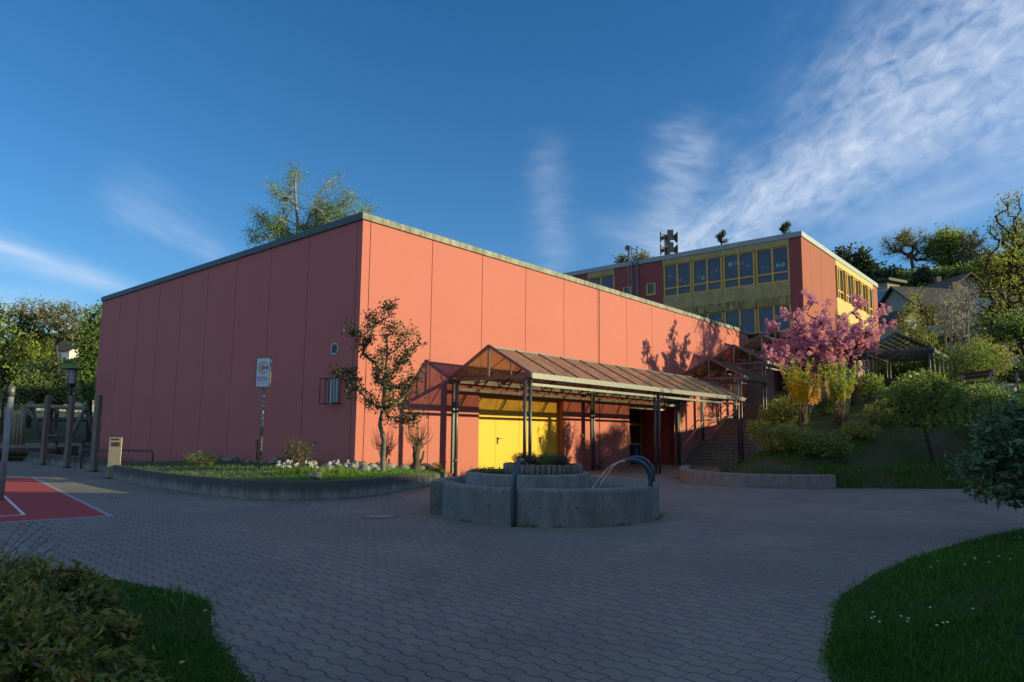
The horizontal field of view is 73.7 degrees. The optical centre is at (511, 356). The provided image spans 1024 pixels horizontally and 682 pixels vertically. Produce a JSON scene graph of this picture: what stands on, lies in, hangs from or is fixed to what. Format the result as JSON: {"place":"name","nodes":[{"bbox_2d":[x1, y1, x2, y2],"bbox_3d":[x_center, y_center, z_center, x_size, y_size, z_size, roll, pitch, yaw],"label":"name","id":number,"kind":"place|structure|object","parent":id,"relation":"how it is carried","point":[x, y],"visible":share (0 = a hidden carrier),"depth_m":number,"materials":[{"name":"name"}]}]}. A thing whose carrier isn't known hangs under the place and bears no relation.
{"place":"outdoors","nodes":[
{"label":"outdoors","id":0,"kind":"place"},
{"bbox_2d":[0,443,89,457],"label":"playground ground","id":1,"kind":"structure","parent":0,"point":[75,447],"depth_m":39.52,"materials":[{"name":"grey"}]},
{"bbox_2d":[0,448,60,455],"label":"log edge","id":2,"kind":"object","parent":1,"relation":"on","point":[18,451],"visible":0.56,"depth_m":33.86,"materials":[{"name":"brown wood"}]},
{"bbox_2d":[0,357,93,438],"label":"broadleaf tree","id":3,"kind":"object","parent":1,"relation":"on","point":[38,388],"visible":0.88,"depth_m":48.35,"materials":[{"name":"green plant"}]},
{"bbox_2d":[10,401,92,445],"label":"nest swing","id":4,"kind":"object","parent":1,"relation":"on","point":[84,408],"visible":0.57,"depth_m":40.64,"materials":[{"name":"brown wood"}]},
{"bbox_2d":[121,459,446,480],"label":"bed ground","id":5,"kind":"structure","parent":0,"point":[203,473],"depth_m":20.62,"materials":[{"name":"green plant"}]},
{"bbox_2d":[183,448,225,466],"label":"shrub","id":6,"kind":"object","parent":5,"relation":"on","point":[196,459],"visible":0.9,"depth_m":22.20,"materials":[{"name":"green plant"}]},
{"bbox_2d":[255,357,271,470],"bbox_3d":[-7.383,1.808,20.160,0.518,3.620,0.132,-1,-7,17],"label":"emergency sign","id":7,"kind":"object","parent":5,"relation":"on","point":[263,373],"visible":1,"depth_m":20.22,"materials":[{"name":"metal"}]},
{"bbox_2d":[267,460,318,474],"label":"daffodil clump","id":8,"kind":"object","parent":5,"relation":"on","point":[285,468],"visible":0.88,"depth_m":18.35,"materials":[{"name":"white plant"}]},
{"bbox_2d":[280,436,318,469],"bbox_3d":[-6.299,2.876,20.184,1.043,1.172,1.188,-5,-8,40],"label":"hydrangea bush","id":9,"kind":"object","parent":5,"relation":"on","point":[294,453],"visible":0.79,"depth_m":20.07,"materials":[{"name":"brown plant"}]},
{"bbox_2d":[326,297,431,472],"bbox_3d":[-3.961,0.953,20.065,3.149,5.500,2.292,1,-6,-3],"label":"holly tree","id":10,"kind":"object","parent":5,"relation":"on","point":[385,383],"visible":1,"depth_m":20.13,"materials":[{"name":"green plant"}]},
{"bbox_2d":[404,419,433,469],"bbox_3d":[-3.090,2.905,22.368,0.643,2.109,1.191,-5,-8,40],"label":"pollarded willow","id":11,"kind":"object","parent":5,"relation":"on","point":[416,447],"visible":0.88,"depth_m":22.27,"materials":[{"name":"brown plant"}]},
{"bbox_2d":[0,461,1023,681],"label":"plaza","id":12,"kind":"structure","parent":0,"point":[405,605],"depth_m":8.07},
{"bbox_2d":[0,386,15,499],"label":"metal post","id":13,"kind":"object","parent":12,"relation":"on","point":[7,432],"visible":0.9,"depth_m":15.71,"materials":[{"name":"metal"}]},
{"bbox_2d":[38,395,51,464],"bbox_3d":[-21.190,3.365,31.019,0.224,3.242,0.224,-1,-7,18],"label":"wooden post","id":14,"kind":"object","parent":12,"relation":"on","point":[45,434],"visible":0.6,"depth_m":30.96,"materials":[{"name":"brown wood"}]},
{"bbox_2d":[0,478,105,521],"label":"sports court","id":15,"kind":"object","parent":12,"relation":"on","point":[32,499],"visible":1,"depth_m":14.70,"materials":[{"name":"red rubber"}]},
{"bbox_2d":[0,477,113,522],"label":"court edging","id":16,"kind":"object","parent":12,"relation":"on","point":[85,503],"visible":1,"depth_m":13.97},
{"bbox_2d":[23,452,107,470],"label":"bed wall","id":17,"kind":"structure","parent":12,"relation":"on","point":[52,459],"depth_m":29.98,"materials":[{"name":"concrete"}]},
{"bbox_2d":[62,396,75,467],"bbox_3d":[-18.686,3.204,28.833,0.224,3.125,0.224,-1,-7,18],"label":"wooden post","id":18,"kind":"object","parent":12,"relation":"on","point":[69,434],"visible":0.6,"depth_m":28.77,"materials":[{"name":"brown wood"}]},
{"bbox_2d":[89,395,102,471],"bbox_3d":[-16.021,2.989,26.330,0.224,3.051,0.224,-1,-7,18],"label":"wooden post","id":19,"kind":"object","parent":12,"relation":"on","point":[96,434],"visible":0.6,"depth_m":26.27,"materials":[{"name":"brown wood"}]},
{"bbox_2d":[106,437,121,478],"bbox_3d":[-13.362,3.389,22.963,0.400,1.358,0.607,4,-7,-29],"label":"waste bin","id":20,"kind":"object","parent":12,"relation":"on","point":[114,450],"visible":0.76,"depth_m":22.72,"materials":[{"name":"beige metal"}]},
{"bbox_2d":[68,576,262,681],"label":"lawn mound","id":21,"kind":"object","parent":12,"relation":"on","point":[194,613],"visible":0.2,"depth_m":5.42,"materials":[{"name":"green plant"}]},
{"bbox_2d":[0,520,59,571],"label":"bare twig shrub","id":22,"kind":"object","parent":21,"relation":"on","point":[2,545],"visible":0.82,"depth_m":5.75,"materials":[{"name":"brown plant"}]},
{"bbox_2d":[0,548,172,681],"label":"evergreen shrub","id":23,"kind":"object","parent":21,"relation":"on","point":[52,629],"visible":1,"depth_m":4.17,"materials":[{"name":"green plant"}]},
{"bbox_2d":[148,574,199,618],"bbox_3d":[-2.881,2.084,5.819,0.447,0.442,0.396,-5,-8,40],"label":"iris tuft","id":24,"kind":"object","parent":21,"relation":"on","point":[172,602],"visible":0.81,"depth_m":5.83,"materials":[{"name":"green plant"}]},
{"bbox_2d":[106,465,446,500],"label":"bed wall","id":25,"kind":"structure","parent":12,"relation":"on","point":[276,490],"depth_m":16.95,"materials":[{"name":"concrete"}]},
{"bbox_2d":[90,212,748,476],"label":"sports hall","id":26,"kind":"structure","parent":12,"relation":"on","point":[179,352],"depth_m":27.41,"materials":[{"name":"red paint"}]},
{"bbox_2d":[478,396,495,468],"bbox_3d":[-1.067,2.953,26.597,0.050,2.830,1.216,-5,-8,40],"label":"door leaf","id":27,"kind":"structure","parent":26,"relation":"in","point":[487,405],"depth_m":26.67,"materials":[{"name":"yellow paint"}]},
{"bbox_2d":[495,397,518,468],"bbox_3d":[-0.193,3.076,27.610,0.050,2.830,1.448,-5,-8,40],"label":"door leaf","id":28,"kind":"structure","parent":26,"relation":"in","point":[507,419],"depth_m":27.55,"materials":[{"name":"yellow paint"}]},
{"bbox_2d":[519,399,538,457],"bbox_3d":[0.698,3.201,28.643,0.050,2.830,1.268,-5,-8,40],"label":"door leaf","id":29,"kind":"structure","parent":26,"relation":"in","point":[535,403],"depth_m":28.80,"materials":[{"name":"yellow paint"}]},
{"bbox_2d":[538,400,557,457],"bbox_3d":[1.567,3.323,29.650,0.050,2.830,1.378,-5,-8,40],"label":"door leaf","id":30,"kind":"structure","parent":26,"relation":"in","point":[548,410],"depth_m":29.65,"materials":[{"name":"yellow paint"}]},
{"bbox_2d":[629,409,641,463],"bbox_3d":[6.835,4.481,38.618,0.290,3.060,1.620,-5,-8,40],"label":"glazed door","id":31,"kind":"structure","parent":26,"relation":"in","point":[635,415],"depth_m":38.66,"materials":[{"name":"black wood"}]},
{"bbox_2d":[106,475,837,527],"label":"weeds","id":32,"kind":"object","parent":12,"relation":"on","point":[618,525],"visible":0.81,"depth_m":16.05,"materials":[{"name":"green plant"}]},
{"bbox_2d":[430,455,658,527],"bbox_3d":[0.697,2.667,14.226,4.655,1.236,4.441,-5,-8,40],"label":"fountain","id":33,"kind":"object","parent":12,"relation":"on","point":[570,495],"visible":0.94,"depth_m":12.44,"materials":[{"name":"concrete"}]},
{"bbox_2d":[449,344,744,475],"bbox_3d":[4.910,2.809,30.203,3.880,4.904,17.980,-5,-8,40],"label":"glass canopy","id":34,"kind":"object","parent":12,"relation":"on","point":[550,387],"visible":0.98,"depth_m":27.70,"materials":[{"name":"metal"}]},
{"bbox_2d":[680,465,835,488],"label":"bed wall","id":35,"kind":"structure","parent":12,"relation":"on","point":[688,474],"depth_m":21.67,"materials":[{"name":"concrete"}]},
{"bbox_2d":[817,526,1023,681],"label":"lawn mound","id":36,"kind":"object","parent":12,"relation":"on","point":[957,647],"visible":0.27,"depth_m":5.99,"materials":[{"name":"green plant"}]},
{"bbox_2d":[944,391,1023,509],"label":"cherry laurel","id":37,"kind":"object","parent":36,"relation":"on","point":[1011,428],"visible":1,"depth_m":10.84,"materials":[{"name":"green plant"}]},
{"bbox_2d":[0,265,1023,489],"bbox_3d":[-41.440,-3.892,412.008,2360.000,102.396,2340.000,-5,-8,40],"label":"terrain","id":38,"kind":"structure","parent":0,"point":[940,441],"depth_m":24.27,"materials":[{"name":"green plant"}]},
{"bbox_2d":[0,309,59,426],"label":"tree","id":39,"kind":"object","parent":38,"relation":"on","point":[45,342],"visible":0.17,"depth_m":59.66,"materials":[{"name":"green plant"}]},
{"bbox_2d":[0,297,66,433],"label":"broadleaf tree","id":40,"kind":"object","parent":38,"relation":"on","point":[9,360],"visible":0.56,"depth_m":51.82,"materials":[{"name":"green plant"}]},
{"bbox_2d":[0,293,95,429],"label":"broadleaf tree","id":41,"kind":"object","parent":38,"relation":"on","point":[45,316],"visible":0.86,"depth_m":57.99,"materials":[{"name":"green plant"}]},
{"bbox_2d":[53,343,80,359],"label":"hill house","id":42,"kind":"structure","parent":38,"relation":"on","point":[67,352],"depth_m":246.39,"materials":[{"name":"paint"}]},
{"bbox_2d":[67,300,101,439],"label":"broadleaf tree","id":43,"kind":"object","parent":38,"relation":"on","point":[87,364],"visible":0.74,"depth_m":49.28,"materials":[{"name":"green plant"}]},
{"bbox_2d":[240,157,383,249],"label":"birch tree","id":44,"kind":"object","parent":38,"relation":"on","point":[279,229],"visible":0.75,"depth_m":59.17,"materials":[{"name":"green plant"}]},
{"bbox_2d":[562,231,880,404],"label":"school building","id":45,"kind":"structure","parent":38,"relation":"on","point":[749,286],"depth_m":48.79,"materials":[{"name":"red paint"}]},
{"bbox_2d":[588,274,614,289],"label":"window","id":46,"kind":"structure","parent":45,"relation":"in","point":[608,281],"depth_m":55.70,"materials":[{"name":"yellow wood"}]},
{"bbox_2d":[660,230,677,254],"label":"siren mast","id":47,"kind":"object","parent":45,"relation":"on","point":[668,248],"visible":0.89,"depth_m":53.80,"materials":[{"name":"metal"}]},
{"bbox_2d":[663,262,692,296],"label":"window","id":48,"kind":"structure","parent":45,"relation":"in","point":[677,278],"depth_m":51.44,"materials":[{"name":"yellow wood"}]},
{"bbox_2d":[692,256,722,293],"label":"window","id":49,"kind":"structure","parent":45,"relation":"in","point":[707,274],"depth_m":49.90,"materials":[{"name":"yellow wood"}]},
{"bbox_2d":[723,251,755,289],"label":"window","id":50,"kind":"structure","parent":45,"relation":"in","point":[739,270],"depth_m":48.37,"materials":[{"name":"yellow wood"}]},
{"bbox_2d":[724,308,757,333],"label":"window","id":51,"kind":"structure","parent":45,"relation":"in","point":[745,318],"depth_m":47.85,"materials":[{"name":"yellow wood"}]},
{"bbox_2d":[755,245,790,284],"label":"window","id":52,"kind":"structure","parent":45,"relation":"in","point":[772,264],"depth_m":46.85,"materials":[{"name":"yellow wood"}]},
{"bbox_2d":[757,304,791,340],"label":"window","id":53,"kind":"structure","parent":45,"relation":"in","point":[769,312],"depth_m":46.47,"materials":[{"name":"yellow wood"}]},
{"bbox_2d":[835,265,843,300],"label":"window","id":54,"kind":"structure","parent":45,"relation":"in","point":[839,273],"depth_m":52.30,"materials":[{"name":"yellow wood"}]},
{"bbox_2d":[843,271,851,304],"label":"window","id":55,"kind":"structure","parent":45,"relation":"in","point":[846,277],"depth_m":53.91,"materials":[{"name":"yellow wood"}]},
{"bbox_2d":[677,357,767,464],"bbox_3d":[11.758,3.189,38.197,3.880,6.074,3.745,-5,-8,40],"label":"glass canopy","id":56,"kind":"object","parent":38,"relation":"on","point":[744,376],"visible":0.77,"depth_m":37.57,"materials":[{"name":"metal"}]},
{"bbox_2d":[709,446,742,472],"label":"twig bush","id":57,"kind":"object","parent":38,"relation":"on","point":[720,465],"visible":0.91,"depth_m":27.48,"materials":[{"name":"green plant"}]},
{"bbox_2d":[676,404,815,466],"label":"stairs","id":58,"kind":"structure","parent":38,"relation":"on","point":[722,436],"depth_m":38.73,"materials":[{"name":"concrete"}]},
{"bbox_2d":[703,344,792,440],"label":"glass canopy","id":59,"kind":"object","parent":58,"relation":"on","point":[765,369],"visible":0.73,"depth_m":40.38,"materials":[{"name":"metal"}]},
{"bbox_2d":[732,334,813,408],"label":"glass canopy","id":60,"kind":"object","parent":58,"relation":"on","point":[750,341],"visible":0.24,"depth_m":44.12,"materials":[{"name":"metal"}]},
{"bbox_2d":[745,417,801,453],"bbox_3d":[9.282,2.835,24.121,1.849,1.420,1.677,-5,-8,40],"label":"box shrub","id":61,"kind":"object","parent":38,"relation":"on","point":[786,439],"visible":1,"depth_m":23.89,"materials":[{"name":"green plant"}]},
{"bbox_2d":[756,395,802,429],"bbox_3d":[11.883,2.587,30.274,2.045,1.792,2.149,-5,-8,40],"label":"laurel shrub","id":62,"kind":"object","parent":38,"relation":"on","point":[783,415],"visible":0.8,"depth_m":30.00,"materials":[{"name":"green plant"}]},
{"bbox_2d":[775,356,826,424],"bbox_3d":[12.145,1.422,28.669,1.937,2.857,1.760,-5,-8,40],"label":"forsythia","id":63,"kind":"object","parent":38,"relation":"on","point":[799,395],"visible":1,"depth_m":28.49,"materials":[{"name":"yellow plant"}]},
{"bbox_2d":[813,374,833,415],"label":"broom shrub","id":64,"kind":"object","parent":38,"relation":"on","point":[828,410],"visible":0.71,"depth_m":29.42,"materials":[{"name":"green plant"}]},
{"bbox_2d":[795,428,854,460],"bbox_3d":[10.636,3.024,23.246,1.862,1.250,1.691,-2,-7,21],"label":"laurel shrub","id":65,"kind":"object","parent":38,"relation":"on","point":[819,442],"visible":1,"depth_m":23.05,"materials":[{"name":"green plant"}]},
{"bbox_2d":[759,288,896,401],"bbox_3d":[17.324,-0.441,36.782,9.323,6.933,4.737,1,-6,-1],"label":"cherry tree","id":66,"kind":"object","parent":38,"relation":"on","point":[813,343],"visible":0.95,"depth_m":36.41,"materials":[{"name":"pink plant"}]},
{"bbox_2d":[818,358,861,419],"bbox_3d":[13.393,1.330,28.040,1.447,2.668,1.482,3,-7,-23],"label":"forsythia","id":67,"kind":"object","parent":38,"relation":"on","point":[837,392],"visible":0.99,"depth_m":27.86,"materials":[{"name":"yellow plant"}]},
{"bbox_2d":[832,243,861,271],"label":"pine tree","id":68,"kind":"object","parent":38,"relation":"on","point":[843,254],"visible":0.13,"depth_m":120.99,"materials":[{"name":"green plant"}]},
{"bbox_2d":[839,419,882,440],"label":"box shrub","id":69,"kind":"object","parent":38,"relation":"on","point":[858,431],"visible":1,"depth_m":24.79,"materials":[{"name":"green plant"}]},
{"bbox_2d":[850,242,879,277],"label":"pine tree","id":70,"kind":"object","parent":38,"relation":"on","point":[863,259],"visible":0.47,"depth_m":120.85,"materials":[{"name":"green plant"}]},
{"bbox_2d":[852,371,884,400],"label":"spring bush","id":71,"kind":"object","parent":38,"relation":"on","point":[865,389],"visible":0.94,"depth_m":30.53,"materials":[{"name":"green plant"}]},
{"bbox_2d":[726,383,1023,483],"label":"grass","id":72,"kind":"structure","parent":38,"relation":"on","point":[742,465],"depth_m":24.17,"materials":[{"name":"green plant"}]},
{"bbox_2d":[860,397,905,425],"bbox_3d":[14.416,2.193,26.501,1.520,1.197,1.739,-5,-8,40],"label":"box shrub","id":73,"kind":"object","parent":38,"relation":"on","point":[876,415],"visible":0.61,"depth_m":26.37,"materials":[{"name":"green plant"}]},
{"bbox_2d":[867,263,907,279],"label":"hill bush","id":74,"kind":"object","parent":38,"relation":"on","point":[880,273],"visible":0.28,"depth_m":116.68,"materials":[{"name":"green plant"}]},
{"bbox_2d":[873,277,906,302],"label":"flat roofed house","id":75,"kind":"structure","parent":38,"relation":"on","point":[884,284],"depth_m":90.79,"materials":[{"name":"white concrete"}]},
{"bbox_2d":[873,345,936,384],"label":"dark bush","id":76,"kind":"object","parent":38,"relation":"on","point":[903,367],"visible":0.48,"depth_m":49.36,"materials":[{"name":"green plant"}]},
{"bbox_2d":[878,306,935,344],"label":"terraced house","id":77,"kind":"structure","parent":38,"relation":"on","point":[889,318],"depth_m":77.95,"materials":[{"name":"tile"}]},
{"bbox_2d":[862,332,952,386],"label":"slatted pergola","id":78,"kind":"object","parent":38,"relation":"on","point":[891,354],"visible":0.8,"depth_m":44.19,"materials":[{"name":"grey metal"}]},
{"bbox_2d":[889,288,926,348],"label":"young tree","id":79,"kind":"object","parent":38,"relation":"on","point":[905,325],"visible":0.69,"depth_m":57.93,"materials":[{"name":"green plant"}]},
{"bbox_2d":[878,225,938,268],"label":"spreading tree","id":80,"kind":"object","parent":38,"relation":"on","point":[902,240],"visible":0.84,"depth_m":128.03,"materials":[{"name":"green plant"}]},
{"bbox_2d":[804,448,1022,487],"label":"grass","id":81,"kind":"structure","parent":38,"relation":"on","point":[897,468],"depth_m":22.28,"materials":[{"name":"green plant"}]},
{"bbox_2d":[910,261,933,286],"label":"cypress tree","id":82,"kind":"object","parent":38,"relation":"on","point":[923,274],"visible":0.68,"depth_m":111.37,"materials":[{"name":"green plant"}]},
{"bbox_2d":[876,367,974,463],"bbox_3d":[13.842,2.080,22.943,2.706,3.347,2.887,-5,-8,40],"label":"rhododendron tree","id":83,"kind":"object","parent":38,"relation":"on","point":[936,407],"visible":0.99,"depth_m":22.59,"materials":[{"name":"green plant"}]},
{"bbox_2d":[878,282,977,338],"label":"terraced house","id":84,"kind":"structure","parent":38,"relation":"on","point":[895,297],"depth_m":85.10,"materials":[{"name":"tile"}]},
{"bbox_2d":[907,283,953,372],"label":"young tree","id":85,"kind":"object","parent":38,"relation":"on","point":[927,331],"visible":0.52,"depth_m":49.87,"materials":[{"name":"green plant"}]},
{"bbox_2d":[928,291,962,351],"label":"birch tree","id":86,"kind":"object","parent":38,"relation":"on","point":[939,328],"visible":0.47,"depth_m":51.96,"materials":[{"name":"green plant"}]},
{"bbox_2d":[928,330,971,371],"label":"garden shed","id":87,"kind":"structure","parent":38,"relation":"on","point":[948,341],"depth_m":56.28,"materials":[{"name":"tile"}]},
{"bbox_2d":[923,220,982,271],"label":"beech tree","id":88,"kind":"object","parent":38,"relation":"on","point":[947,241],"visible":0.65,"depth_m":126.85,"materials":[{"name":"green plant"}]},
{"bbox_2d":[936,286,969,363],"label":"birch tree","id":89,"kind":"object","parent":38,"relation":"on","point":[940,308],"visible":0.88,"depth_m":49.94,"materials":[{"name":"green plant"}]},
{"bbox_2d":[939,300,970,367],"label":"birch tree","id":90,"kind":"object","parent":38,"relation":"on","point":[954,331],"visible":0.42,"depth_m":50.89,"materials":[{"name":"green plant"}]},
{"bbox_2d":[924,272,992,289],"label":"gabled house","id":91,"kind":"structure","parent":38,"relation":"on","point":[967,277],"depth_m":94.55,"materials":[{"name":"grey tile"}]},
{"bbox_2d":[945,260,974,279],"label":"hill bush","id":92,"kind":"object","parent":38,"relation":"on","point":[958,270],"visible":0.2,"depth_m":115.34,"materials":[{"name":"green plant"}]},
{"bbox_2d":[950,278,983,347],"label":"birch tree","id":93,"kind":"object","parent":38,"relation":"on","point":[965,295],"visible":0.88,"depth_m":47.99,"materials":[{"name":"green plant"}]},
{"bbox_2d":[931,338,1006,387],"bbox_3d":[21.000,0.404,31.483,2.942,2.482,2.705,-5,-8,40],"label":"rounded bush","id":94,"kind":"object","parent":38,"relation":"on","point":[954,373],"visible":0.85,"depth_m":31.17,"materials":[{"name":"green plant"}]},
{"bbox_2d":[954,227,996,267],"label":"bare tree","id":95,"kind":"object","parent":38,"relation":"on","point":[971,240],"visible":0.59,"depth_m":123.60,"materials":[{"name":"green plant"}]},
{"bbox_2d":[961,369,1004,389],"bbox_3d":[20.278,1.107,29.468,0.580,0.992,1.900,1,-6,-3],"label":"park bench","id":96,"kind":"object","parent":38,"relation":"on","point":[990,374],"visible":0.67,"depth_m":29.31,"materials":[{"name":"brown wood"}]},
{"bbox_2d":[953,334,1014,385],"bbox_3d":[22.855,0.318,33.099,2.571,3.013,2.565,-5,-8,40],"label":"spring bush","id":97,"kind":"object","parent":38,"relation":"on","point":[1002,354],"visible":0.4,"depth_m":32.70,"materials":[{"name":"green plant"}]},
{"bbox_2d":[946,379,1023,419],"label":"ground cover hedge","id":98,"kind":"object","parent":38,"relation":"on","point":[987,393],"visible":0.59,"depth_m":25.66,"materials":[{"name":"green plant"}]},
{"bbox_2d":[960,287,1021,339],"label":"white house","id":99,"kind":"structure","parent":38,"relation":"on","point":[986,300],"depth_m":80.28,"materials":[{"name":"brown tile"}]},
{"bbox_2d":[962,398,1023,440],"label":"ground cover hedge","id":100,"kind":"object","parent":38,"relation":"on","point":[992,409],"visible":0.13,"depth_m":24.41,"materials":[{"name":"green plant"}]},
{"bbox_2d":[967,248,1019,289],"bbox_3d":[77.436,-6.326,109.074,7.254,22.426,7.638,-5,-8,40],"label":"hill bush","id":101,"kind":"object","parent":38,"relation":"on","point":[977,264],"visible":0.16,"depth_m":109.43,"materials":[{"name":"green plant"}]},
{"bbox_2d":[964,188,1023,363],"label":"maple tree","id":102,"kind":"object","parent":38,"relation":"on","point":[1016,268],"visible":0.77,"depth_m":39.79,"materials":[{"name":"green plant"}]},
{"bbox_2d":[968,308,1023,355],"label":"dark spreading tree","id":103,"kind":"object","parent":38,"relation":"on","point":[995,329],"visible":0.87,"depth_m":35.81,"materials":[{"name":"green plant"}]},
{"bbox_2d":[994,360,1023,383],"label":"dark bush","id":104,"kind":"object","parent":38,"relation":"on","point":[1010,378],"visible":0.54,"depth_m":35.86,"materials":[{"name":"green plant"}]},
{"bbox_2d":[0,0,1023,339],"label":"sky","id":105,"kind":"structure","parent":0,"point":[561,136],"materials":[{"name":"blue"}]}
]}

